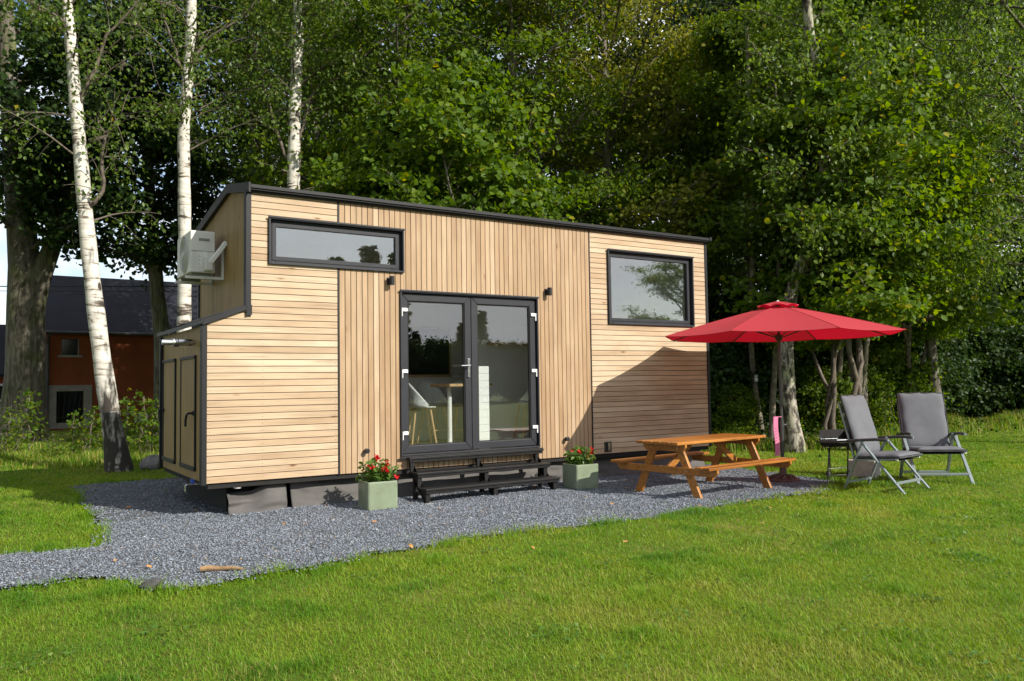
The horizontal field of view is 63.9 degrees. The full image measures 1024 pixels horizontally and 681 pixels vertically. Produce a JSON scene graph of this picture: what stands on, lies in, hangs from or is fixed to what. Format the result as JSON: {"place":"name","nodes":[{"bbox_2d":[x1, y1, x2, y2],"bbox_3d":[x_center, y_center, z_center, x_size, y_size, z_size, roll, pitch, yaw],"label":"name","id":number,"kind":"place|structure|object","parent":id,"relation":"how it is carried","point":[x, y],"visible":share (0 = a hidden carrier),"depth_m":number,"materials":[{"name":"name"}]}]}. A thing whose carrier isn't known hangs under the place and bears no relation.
{"place":"outdoors","nodes":[
{"label":"outdoors","id":0,"kind":"place"},
{"bbox_2d":[0,286,197,286],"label":"overhead cable","id":1,"kind":"object","parent":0,"point":[108,286],"visible":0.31,"depth_m":26.99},
{"bbox_2d":[0,463,840,591],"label":"gravel yard","id":2,"kind":"structure","parent":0,"point":[151,513],"depth_m":8.75,"materials":[{"name":"grey gravel"}]},
{"bbox_2d":[138,577,162,591],"bbox_3d":[-2.652,1.791,6.028,0.170,0.095,0.102,1,-4,-33],"label":"kerb stone","id":3,"kind":"object","parent":2,"relation":"on","point":[150,582],"visible":0.84,"depth_m":6.00,"materials":[{"name":"grey stone"}]},
{"bbox_2d":[200,565,242,570],"bbox_3d":[-2.283,1.791,6.465,0.342,0.047,0.051,-1,-3,1],"label":"stick","id":4,"kind":"object","parent":2,"relation":"on","point":[211,568],"visible":1,"depth_m":6.45,"materials":[{"name":"brown wood"}]},
{"bbox_2d":[355,454,399,510],"bbox_3d":[-1.595,1.664,9.695,0.485,0.637,0.459,1,-3,-29],"label":"planter","id":5,"kind":"object","parent":2,"relation":"on","point":[376,490],"visible":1,"depth_m":9.56,"materials":[{"name":"green ceramic"}]},
{"bbox_2d":[157,182,711,511],"bbox_3d":[-0.931,0.135,12.381,8.352,4.050,2.805,1,-4,-33],"label":"timber cabin","id":6,"kind":"object","parent":2,"relation":"on","point":[286,361],"visible":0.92,"depth_m":10.93,"materials":[{"name":"wood"}]},
{"bbox_2d":[158,359,175,463],"bbox_3d":[-4.585,0.929,10.885,0.098,1.355,0.800,1,-4,-33],"label":"cupboard door","id":7,"kind":"structure","parent":6,"relation":"in","point":[169,366],"depth_m":10.89,"materials":[{"name":"wood"}]},
{"bbox_2d":[179,355,196,471],"bbox_3d":[-3.959,0.870,9.925,0.098,1.355,0.825,1,-4,-33],"label":"cupboard door","id":8,"kind":"structure","parent":6,"relation":"in","point":[187,364],"depth_m":9.90,"materials":[{"name":"wood"}]},
{"bbox_2d":[175,230,226,284],"bbox_3d":[-4.049,-1.065,10.680,0.486,0.600,0.873,1,-4,-33],"label":"air conditioner","id":9,"kind":"object","parent":6,"relation":"attached to","point":[197,255],"visible":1,"depth_m":10.38,"materials":[{"name":"white plastic"}]},
{"bbox_2d":[227,483,286,515],"bbox_3d":[-2.976,1.843,9.566,0.672,0.373,0.230,1,-4,-33],"label":"ground skirt","id":10,"kind":"object","parent":6,"relation":"hanging from","point":[269,497],"visible":0.78,"depth_m":9.55,"materials":[{"name":"fabric"}]},
{"bbox_2d":[268,215,405,272],"bbox_3d":[-2.148,-1.166,10.148,1.769,0.568,0.147,1,-4,-33],"label":"window","id":11,"kind":"structure","parent":6,"relation":"in","point":[274,222],"depth_m":10.12,"materials":[{"name":"plastic"}]},
{"bbox_2d":[409,383,436,444],"bbox_3d":[-1.265,1.029,11.304,0.420,0.962,0.512,0,-3,-18],"label":"bar stool","id":12,"kind":"object","parent":6,"relation":"on","point":[416,400],"visible":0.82,"depth_m":11.13,"materials":[{"name":"white plastic"}]},
{"bbox_2d":[408,326,450,376],"bbox_3d":[-1.613,0.183,13.307,1.400,0.820,0.072,1,-4,-33],"label":"window","id":13,"kind":"structure","parent":6,"relation":"attached to","point":[429,351],"depth_m":13.44,"materials":[{"name":"brown glass"}]},
{"bbox_2d":[417,381,446,442],"bbox_3d":[-1.215,1.099,12.663,0.512,0.962,0.420,2,-4,-43],"label":"bar stool","id":14,"kind":"object","parent":6,"relation":"on","point":[432,396],"visible":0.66,"depth_m":12.83,"materials":[{"name":"grey plastic"}]},
{"bbox_2d":[402,293,471,453],"bbox_3d":[-0.981,0.425,10.787,1.045,2.058,0.144,1,-4,-33],"label":"door","id":15,"kind":"structure","parent":6,"relation":"in","point":[464,301],"depth_m":10.86,"materials":[{"name":"plastic"}]},
{"bbox_2d":[452,380,462,441],"bbox_3d":[-0.754,1.097,12.760,0.512,0.962,0.420,0,-3,-13],"label":"bar stool","id":16,"kind":"object","parent":6,"relation":"on","point":[457,395],"visible":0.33,"depth_m":12.90,"materials":[{"name":"brown wood"}]},
{"bbox_2d":[430,383,492,441],"bbox_3d":[-0.757,1.091,12.140,0.750,0.905,0.600,1,-4,-33],"label":"bar table","id":17,"kind":"object","parent":6,"relation":"on","point":[449,410],"visible":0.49,"depth_m":11.96,"materials":[{"name":"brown wood"}]},
{"bbox_2d":[478,366,489,440],"bbox_3d":[-0.411,0.948,11.860,0.170,1.152,0.040,1,-4,-33],"label":"half partition","id":18,"kind":"object","parent":6,"relation":"in","point":[483,392],"visible":0.76,"depth_m":11.84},
{"bbox_2d":[290,450,704,506],"bbox_3d":[0.259,1.891,11.652,6.888,0.398,0.177,1,-4,-33],"label":"ground skirt","id":19,"kind":"object","parent":6,"relation":"hanging from","point":[321,492],"visible":0.31,"depth_m":10.75,"materials":[{"name":"fabric"}]},
{"bbox_2d":[470,297,537,448],"bbox_3d":[-0.107,0.443,11.387,1.065,2.058,0.092,1,-4,-33],"label":"door","id":20,"kind":"structure","parent":6,"relation":"in","point":[474,301],"depth_m":11.39,"materials":[{"name":"plastic"}]},
{"bbox_2d":[487,323,527,345],"bbox_3d":[0.120,-0.098,13.036,1.100,0.350,0.199,1,-4,-33],"label":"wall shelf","id":21,"kind":"object","parent":6,"relation":"attached to","point":[517,334],"depth_m":12.94,"materials":[{"name":"white wood"}]},
{"bbox_2d":[513,390,527,438],"bbox_3d":[0.265,1.066,12.445,0.420,0.962,0.512,0,-3,-23],"label":"bar stool","id":22,"kind":"object","parent":6,"relation":"on","point":[523,399],"visible":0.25,"depth_m":12.50,"materials":[{"name":"brown wood"}]},
{"bbox_2d":[606,248,694,326],"bbox_3d":[2.182,-0.806,12.950,1.823,1.147,0.147,1,-4,-33],"label":"window","id":23,"kind":"structure","parent":6,"relation":"in","point":[687,261],"depth_m":13.04,"materials":[{"name":"plastic"}]},
{"bbox_2d":[406,449,560,503],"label":"wooden steps","id":24,"kind":"structure","parent":2,"relation":"on","point":[485,482],"depth_m":10.68,"materials":[{"name":"wood"}]},
{"bbox_2d":[562,445,598,489],"bbox_3d":[0.926,1.731,11.319,0.488,0.596,0.451,1,-3,-29],"label":"planter","id":25,"kind":"object","parent":2,"relation":"on","point":[580,470],"visible":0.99,"depth_m":11.21,"materials":[{"name":"green ceramic"}]},
{"bbox_2d":[611,433,795,498],"bbox_3d":[2.543,1.641,10.947,1.880,0.690,1.660,2,-4,-39],"label":"picnic table","id":26,"kind":"object","parent":2,"relation":"on","point":[681,446],"visible":0.98,"depth_m":10.74,"materials":[{"name":"brown wood"}]},
{"bbox_2d":[665,300,905,481],"bbox_3d":[3.873,0.714,11.847,3.221,2.596,3.222,1,-4,-33],"label":"parasol","id":27,"kind":"object","parent":2,"relation":"on","point":[778,321],"visible":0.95,"depth_m":11.60,"materials":[{"name":"fabric"}]},
{"bbox_2d":[773,416,780,455],"bbox_3d":[3.819,1.370,11.784,0.135,0.561,0.020,0,-3,-8],"label":"pink strip","id":28,"kind":"object","parent":27,"relation":"hanging from","point":[776,436],"visible":1,"depth_m":11.78,"materials":[{"name":"fabric"}]},
{"bbox_2d":[814,429,853,481],"bbox_3d":[4.575,1.634,11.677,0.628,0.721,0.435,0,-3,-13],"label":"charcoal grill","id":29,"kind":"object","parent":2,"relation":"on","point":[833,438],"visible":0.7,"depth_m":11.75,"materials":[{"name":"metal"}]},
{"bbox_2d":[0,427,1023,680],"bbox_3d":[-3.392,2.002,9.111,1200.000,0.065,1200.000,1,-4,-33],"label":"lawn","id":30,"kind":"structure","parent":0,"point":[528,617],"depth_m":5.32,"materials":[{"name":"plant"}]},
{"bbox_2d":[0,324,5,400],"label":"farm annexe","id":31,"kind":"structure","parent":30,"relation":"on","point":[2,346],"depth_m":29.82,"materials":[{"name":"brick"}]},
{"bbox_2d":[0,404,34,451],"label":"wild plant","id":32,"kind":"object","parent":30,"relation":"on","point":[11,441],"visible":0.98,"depth_m":17.39,"materials":[{"name":"green plant"}]},
{"bbox_2d":[8,388,48,449],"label":"wild plant","id":33,"kind":"object","parent":30,"relation":"on","point":[29,406],"visible":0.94,"depth_m":17.83,"materials":[{"name":"green plant"}]},
{"bbox_2d":[41,430,64,451],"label":"wild plant","id":34,"kind":"object","parent":30,"relation":"on","point":[55,444],"visible":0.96,"depth_m":17.53,"materials":[{"name":"green plant"}]},
{"bbox_2d":[60,410,84,453],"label":"wild plant","id":35,"kind":"object","parent":30,"relation":"on","point":[76,413],"visible":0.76,"depth_m":16.63,"materials":[{"name":"green plant"}]},
{"bbox_2d":[0,439,158,471],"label":"verge grass","id":36,"kind":"structure","parent":30,"relation":"on","point":[91,458],"depth_m":16.35,"materials":[{"name":"green plant"}]},
{"bbox_2d":[68,405,102,451],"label":"wild plant","id":37,"kind":"object","parent":30,"relation":"on","point":[96,441],"visible":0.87,"depth_m":16.43,"materials":[{"name":"green plant"}]},
{"bbox_2d":[0,0,192,472],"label":"birch tree","id":38,"kind":"object","parent":30,"relation":"on","point":[117,456],"visible":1,"depth_m":14.56,"materials":[{"name":"green plant"}]},
{"bbox_2d":[46,275,199,430],"bbox_3d":[-14.956,0.520,34.605,9.203,6.100,6.830,1,-4,-35],"label":"farmhouse","id":39,"kind":"object","parent":30,"relation":"on","point":[70,383],"visible":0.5,"depth_m":31.09,"materials":[{"name":"red brick"},{"name":"slate"},{"name":"grey stone"}]},
{"bbox_2d":[48,385,91,428],"bbox_3d":[-16.256,2.426,30.158,1.440,1.570,0.370,1,-4,-35],"label":"window","id":40,"kind":"structure","parent":39,"relation":"in","point":[64,400],"depth_m":30.10,"materials":[{"name":"grey concrete"}]},
{"bbox_2d":[58,339,82,356],"bbox_3d":[-16.256,0.281,30.206,0.800,0.680,0.270,1,-4,-35],"label":"window","id":41,"kind":"structure","parent":39,"relation":"in","point":[69,347],"depth_m":30.27,"materials":[{"name":"grey glass"}]},
{"bbox_2d":[119,397,139,447],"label":"wild plant","id":42,"kind":"object","parent":30,"relation":"on","point":[127,432],"visible":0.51,"depth_m":16.61,"materials":[{"name":"green plant"}]},
{"bbox_2d":[119,388,158,454],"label":"wild plant","id":43,"kind":"object","parent":30,"relation":"on","point":[142,437],"visible":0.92,"depth_m":16.65,"materials":[{"name":"green plant"}]},
{"bbox_2d":[6,0,275,435],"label":"dark tree","id":44,"kind":"object","parent":30,"relation":"on","point":[156,256],"visible":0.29,"depth_m":25.11,"materials":[{"name":"green plant"}]},
{"bbox_2d":[0,0,283,441],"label":"linden tree","id":45,"kind":"object","parent":30,"relation":"on","point":[25,208],"visible":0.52,"depth_m":23.48,"materials":[{"name":"green plant"}]},
{"bbox_2d":[139,455,161,469],"bbox_3d":[-6.523,2.256,14.929,0.463,0.351,0.350,1,-4,-33],"label":"garden stone","id":46,"kind":"object","parent":30,"relation":"on","point":[150,462],"visible":0.6,"depth_m":14.80,"materials":[{"name":"grey stone"}]},
{"bbox_2d":[143,397,158,445],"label":"wild plant","id":47,"kind":"object","parent":30,"relation":"on","point":[155,429],"visible":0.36,"depth_m":17.74,"materials":[{"name":"green plant"}]},
{"bbox_2d":[74,0,308,332],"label":"birch tree","id":48,"kind":"object","parent":30,"relation":"on","point":[191,57],"visible":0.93,"depth_m":16.91,"materials":[{"name":"green plant"}]},
{"bbox_2d":[90,0,399,244],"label":"linden tree","id":49,"kind":"object","parent":30,"relation":"on","point":[210,181],"visible":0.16,"depth_m":24.18,"materials":[{"name":"green plant"}]},
{"bbox_2d":[152,0,424,213],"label":"linden tree","id":50,"kind":"object","parent":30,"relation":"on","point":[304,142],"visible":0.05,"depth_m":24.62,"materials":[{"name":"green plant"}]},
{"bbox_2d":[201,0,386,184],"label":"background tree","id":51,"kind":"object","parent":30,"relation":"on","point":[332,124],"depth_m":35.72,"materials":[{"name":"green plant"}]},
{"bbox_2d":[195,0,457,190],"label":"birch tree","id":52,"kind":"object","parent":30,"relation":"on","point":[295,79],"visible":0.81,"depth_m":17.88,"materials":[{"name":"green plant"}]},
{"bbox_2d":[295,84,471,207],"bbox_3d":[-3.199,-1.343,18.342,5.368,7.935,5.664,0,-3,-13],"label":"hazel bush","id":53,"kind":"object","parent":30,"relation":"on","point":[336,174],"visible":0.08,"depth_m":17.25,"materials":[{"name":"green plant"}]},
{"bbox_2d":[204,0,593,212],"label":"linden tree","id":54,"kind":"object","parent":30,"relation":"on","point":[369,7],"visible":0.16,"depth_m":18.53,"materials":[{"name":"green plant"}]},
{"bbox_2d":[320,0,548,209],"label":"linden tree","id":55,"kind":"object","parent":30,"relation":"on","point":[451,33],"visible":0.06,"depth_m":32.16,"materials":[{"name":"green plant"}]},
{"bbox_2d":[339,44,596,221],"bbox_3d":[-0.731,-1.730,16.991,5.763,8.520,6.081,1,-4,-33],"label":"hazel bush","id":56,"kind":"object","parent":30,"relation":"on","point":[445,137],"visible":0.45,"depth_m":15.95,"materials":[{"name":"green plant"}]},
{"bbox_2d":[1,471,1023,680],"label":"clover","id":57,"kind":"object","parent":30,"relation":"on","point":[688,613],"visible":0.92,"depth_m":5.37,"materials":[{"name":"green plant"}]},
{"bbox_2d":[334,0,700,228],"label":"linden tree","id":58,"kind":"object","parent":30,"relation":"on","point":[583,123],"visible":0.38,"depth_m":19.06,"materials":[{"name":"green plant"}]},
{"bbox_2d":[426,0,711,226],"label":"linden tree","id":59,"kind":"object","parent":30,"relation":"on","point":[544,77],"visible":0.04,"depth_m":29.90,"materials":[{"name":"green plant"}]},
{"bbox_2d":[533,165,677,233],"bbox_3d":[1.649,-0.725,18.539,4.650,6.515,4.407,-1,-3,-3],"label":"hazel bush","id":60,"kind":"object","parent":30,"relation":"on","point":[575,174],"visible":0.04,"depth_m":18.33,"materials":[{"name":"green plant"}]},
{"bbox_2d":[470,0,768,320],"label":"linden tree","id":61,"kind":"object","parent":30,"relation":"on","point":[653,214],"visible":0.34,"depth_m":19.67,"materials":[{"name":"green plant"}]},
{"bbox_2d":[553,0,797,275],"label":"linden tree","id":62,"kind":"object","parent":30,"relation":"on","point":[700,5],"visible":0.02,"depth_m":26.86,"materials":[{"name":"green plant"}]},
{"bbox_2d":[598,33,770,293],"bbox_3d":[4.444,-2.657,21.837,4.979,10.597,5.323,-1,-3,-3],"label":"sycamore tree","id":63,"kind":"object","parent":30,"relation":"on","point":[714,285],"visible":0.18,"depth_m":21.17,"materials":[{"name":"green plant"}]},
{"bbox_2d":[708,290,739,322],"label":"bush","id":64,"kind":"object","parent":30,"relation":"on","point":[711,304],"visible":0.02,"depth_m":22.48,"materials":[{"name":"green plant"}]},
{"bbox_2d":[708,287,763,317],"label":"bush","id":65,"kind":"object","parent":30,"relation":"on","point":[737,297],"visible":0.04,"depth_m":23.43,"materials":[{"name":"green plant"}]},
{"bbox_2d":[674,0,801,271],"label":"linden tree","id":66,"kind":"object","parent":30,"relation":"on","point":[756,269],"visible":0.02,"depth_m":30.47,"materials":[{"name":"green plant"}]},
{"bbox_2d":[711,380,765,433],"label":"bush","id":67,"kind":"object","parent":30,"relation":"on","point":[731,411],"visible":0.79,"depth_m":17.45,"materials":[{"name":"green plant"}]},
{"bbox_2d":[709,342,769,429],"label":"bush","id":68,"kind":"object","parent":30,"relation":"on","point":[725,366],"visible":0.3,"depth_m":17.83,"materials":[{"name":"green plant"}]},
{"bbox_2d":[642,0,842,433],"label":"sycamore tree","id":69,"kind":"object","parent":30,"relation":"on","point":[721,50],"visible":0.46,"depth_m":18.58,"materials":[{"name":"green plant"}]},
{"bbox_2d":[709,342,816,429],"bbox_3d":[5.255,1.016,19.075,3.135,3.177,3.002,0,-3,-18],"label":"bush","id":70,"kind":"object","parent":30,"relation":"on","point":[763,358],"visible":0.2,"depth_m":18.26,"materials":[{"name":"green plant"}]},
{"bbox_2d":[745,26,788,439],"bbox_3d":[5.682,-2.189,18.021,1.220,9.306,0.544,0,-3,-14],"label":"tree trunk","id":71,"kind":"object","parent":30,"relation":"on","point":[752,355],"visible":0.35,"depth_m":17.86,"materials":[{"name":"grey plant"}]},
{"bbox_2d":[768,79,781,441],"bbox_3d":[5.552,-1.543,17.447,0.224,7.946,0.574,1,-4,-33],"label":"tree trunk","id":72,"kind":"object","parent":30,"relation":"on","point":[772,408],"visible":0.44,"depth_m":17.35,"materials":[{"name":"grey plant"}]},
{"bbox_2d":[761,346,827,428],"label":"bush","id":73,"kind":"object","parent":30,"relation":"on","point":[804,360],"visible":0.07,"depth_m":18.90,"materials":[{"name":"green plant"}]},
{"bbox_2d":[689,0,935,452],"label":"birch tree","id":74,"kind":"object","parent":30,"relation":"on","point":[794,440],"visible":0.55,"depth_m":16.03,"materials":[{"name":"green plant"}]},
{"bbox_2d":[795,363,864,434],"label":"bush","id":75,"kind":"object","parent":30,"relation":"on","point":[815,393],"visible":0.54,"depth_m":18.22,"materials":[{"name":"green plant"}]},
{"bbox_2d":[718,132,960,448],"bbox_3d":[6.862,-1.058,17.420,4.422,6.929,4.559,1,-3,-27],"label":"hazel bush","id":76,"kind":"object","parent":30,"relation":"on","point":[833,346],"visible":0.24,"depth_m":16.30,"materials":[{"name":"green plant"}]},
{"bbox_2d":[836,339,843,423],"bbox_3d":[7.697,0.393,19.058,0.413,4.209,0.342,-2,-3,20],"label":"tree trunk","id":77,"kind":"object","parent":30,"relation":"on","point":[839,362],"visible":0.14,"depth_m":18.94,"materials":[{"name":"brown plant"}]},
{"bbox_2d":[805,343,879,380],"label":"bush","id":78,"kind":"object","parent":30,"relation":"on","point":[826,354],"visible":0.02,"depth_m":19.71,"materials":[{"name":"green plant"}]},
{"bbox_2d":[690,26,1007,449],"bbox_3d":[6.747,-1.825,16.970,5.585,8.488,5.417,1,-4,-37],"label":"hazel bush","id":79,"kind":"object","parent":30,"relation":"on","point":[884,307],"visible":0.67,"depth_m":15.83,"materials":[{"name":"green plant"}]},
{"bbox_2d":[847,339,852,382],"bbox_3d":[7.793,0.540,19.003,0.194,3.885,0.399,1,-4,-33],"label":"tree trunk","id":80,"kind":"object","parent":30,"relation":"on","point":[850,375],"visible":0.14,"depth_m":18.96,"materials":[{"name":"brown plant"}]},
{"bbox_2d":[848,458,880,478],"bbox_3d":[5.238,1.897,12.210,0.380,0.270,0.480,-3,-4,33],"label":"concrete block","id":81,"kind":"object","parent":30,"relation":"on","point":[863,468],"depth_m":12.01,"materials":[{"name":"grey concrete"}]},
{"bbox_2d":[711,402,1023,456],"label":"undergrowth","id":82,"kind":"object","parent":30,"relation":"on","point":[955,428],"visible":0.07,"depth_m":20.30,"materials":[{"name":"green plant"}]},
{"bbox_2d":[715,0,1023,403],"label":"sycamore tree","id":83,"kind":"object","parent":30,"relation":"on","point":[888,15],"visible":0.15,"depth_m":17.74,"materials":[{"name":"green plant"}]},
{"bbox_2d":[842,360,899,431],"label":"bush","id":84,"kind":"object","parent":30,"relation":"on","point":[876,382],"visible":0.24,"depth_m":19.13,"materials":[{"name":"green plant"}]},
{"bbox_2d":[837,395,928,494],"bbox_3d":[4.866,1.333,10.793,0.750,1.232,0.873,2,-4,-40],"label":"folding chair","id":85,"kind":"object","parent":30,"relation":"on","point":[865,439],"visible":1,"depth_m":10.84,"materials":[{"name":"grey fabric"}]},
{"bbox_2d":[872,391,897,432],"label":"wild plant","id":86,"kind":"object","parent":30,"relation":"on","point":[887,412],"visible":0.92,"depth_m":18.62,"materials":[{"name":"green plant"}]},
{"bbox_2d":[754,0,1023,344],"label":"birch tree","id":87,"kind":"object","parent":30,"relation":"on","point":[999,280],"visible":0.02,"depth_m":21.39,"materials":[{"name":"green plant"}]},
{"bbox_2d":[769,0,1022,268],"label":"linden tree","id":88,"kind":"object","parent":30,"relation":"on","point":[979,31],"depth_m":28.19,"materials":[{"name":"green plant"}]},
{"bbox_2d":[845,333,954,422],"bbox_3d":[9.265,1.090,20.804,3.579,2.987,2.896,-4,-4,44],"label":"bush","id":89,"kind":"object","parent":30,"relation":"on","point":[885,354],"visible":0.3,"depth_m":20.05,"materials":[{"name":"green plant"}]},
{"bbox_2d":[779,0,1023,417],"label":"birch tree","id":90,"kind":"object","parent":30,"relation":"on","point":[931,347],"visible":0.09,"depth_m":19.74,"materials":[{"name":"green plant"}]},
{"bbox_2d":[895,339,971,415],"bbox_3d":[10.598,1.220,22.171,2.850,2.889,2.729,1,-3,-30],"label":"bush","id":91,"kind":"object","parent":30,"relation":"on","point":[948,367],"visible":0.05,"depth_m":21.57,"materials":[{"name":"green plant"}]},
{"bbox_2d":[896,393,974,484],"bbox_3d":[5.909,1.358,11.559,0.750,1.232,0.873,-1,-3,7],"label":"folding chair","id":92,"kind":"object","parent":30,"relation":"on","point":[923,421],"visible":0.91,"depth_m":11.78,"materials":[{"name":"grey fabric"}]},
{"bbox_2d":[878,129,1023,392],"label":"hazel bush","id":93,"kind":"object","parent":30,"relation":"on","point":[916,333],"visible":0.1,"depth_m":19.24,"materials":[{"name":"green plant"}]},
{"bbox_2d":[885,0,1023,335],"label":"birch tree","id":94,"kind":"object","parent":30,"relation":"on","point":[996,75],"visible":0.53,"depth_m":17.27,"materials":[{"name":"green plant"}]},
{"bbox_2d":[936,327,992,417],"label":"bush","id":95,"kind":"object","parent":30,"relation":"on","point":[960,402],"visible":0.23,"depth_m":23.37,"materials":[{"name":"green plant"}]},
{"bbox_2d":[936,0,1023,271],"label":"linden tree","id":96,"kind":"object","parent":30,"relation":"on","point":[1014,163],"visible":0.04,"depth_m":29.83,"materials":[{"name":"green plant"}]},
{"bbox_2d":[944,266,1023,327],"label":"bush","id":97,"kind":"object","parent":30,"relation":"on","point":[994,305],"visible":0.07,"depth_m":26.67,"materials":[{"name":"green plant"}]},
{"bbox_2d":[945,319,1023,417],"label":"bush","id":98,"kind":"object","parent":30,"relation":"on","point":[984,347],"visible":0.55,"depth_m":23.73,"materials":[{"name":"green plant"}]},
{"bbox_2d":[973,0,1023,259],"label":"background tree","id":99,"kind":"object","parent":30,"relation":"on","point":[1006,124],"visible":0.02,"depth_m":38.09,"materials":[{"name":"green plant"}]},
{"bbox_2d":[978,327,1023,417],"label":"bush","id":100,"kind":"object","parent":30,"relation":"on","point":[1009,381],"visible":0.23,"depth_m":23.94,"materials":[{"name":"green plant"}]},
{"bbox_2d":[992,265,1023,328],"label":"bush","id":101,"kind":"object","parent":30,"relation":"on","point":[1014,288],"visible":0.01,"depth_m":27.16,"materials":[{"name":"green plant"}]},
{"bbox_2d":[1001,317,1023,408],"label":"bush","id":102,"kind":"object","parent":30,"relation":"on","point":[1018,327],"visible":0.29,"depth_m":23.89,"materials":[{"name":"green plant"}]},
{"bbox_2d":[0,0,1023,324],"label":"sky","id":103,"kind":"structure","parent":0,"point":[70,268],"materials":[{"name":"white"}]},
{"bbox_2d":[701,408,1023,453],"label":"verge grass","id":104,"kind":"structure","parent":0,"point":[768,444],"depth_m":20.00,"materials":[{"name":"green plant"}]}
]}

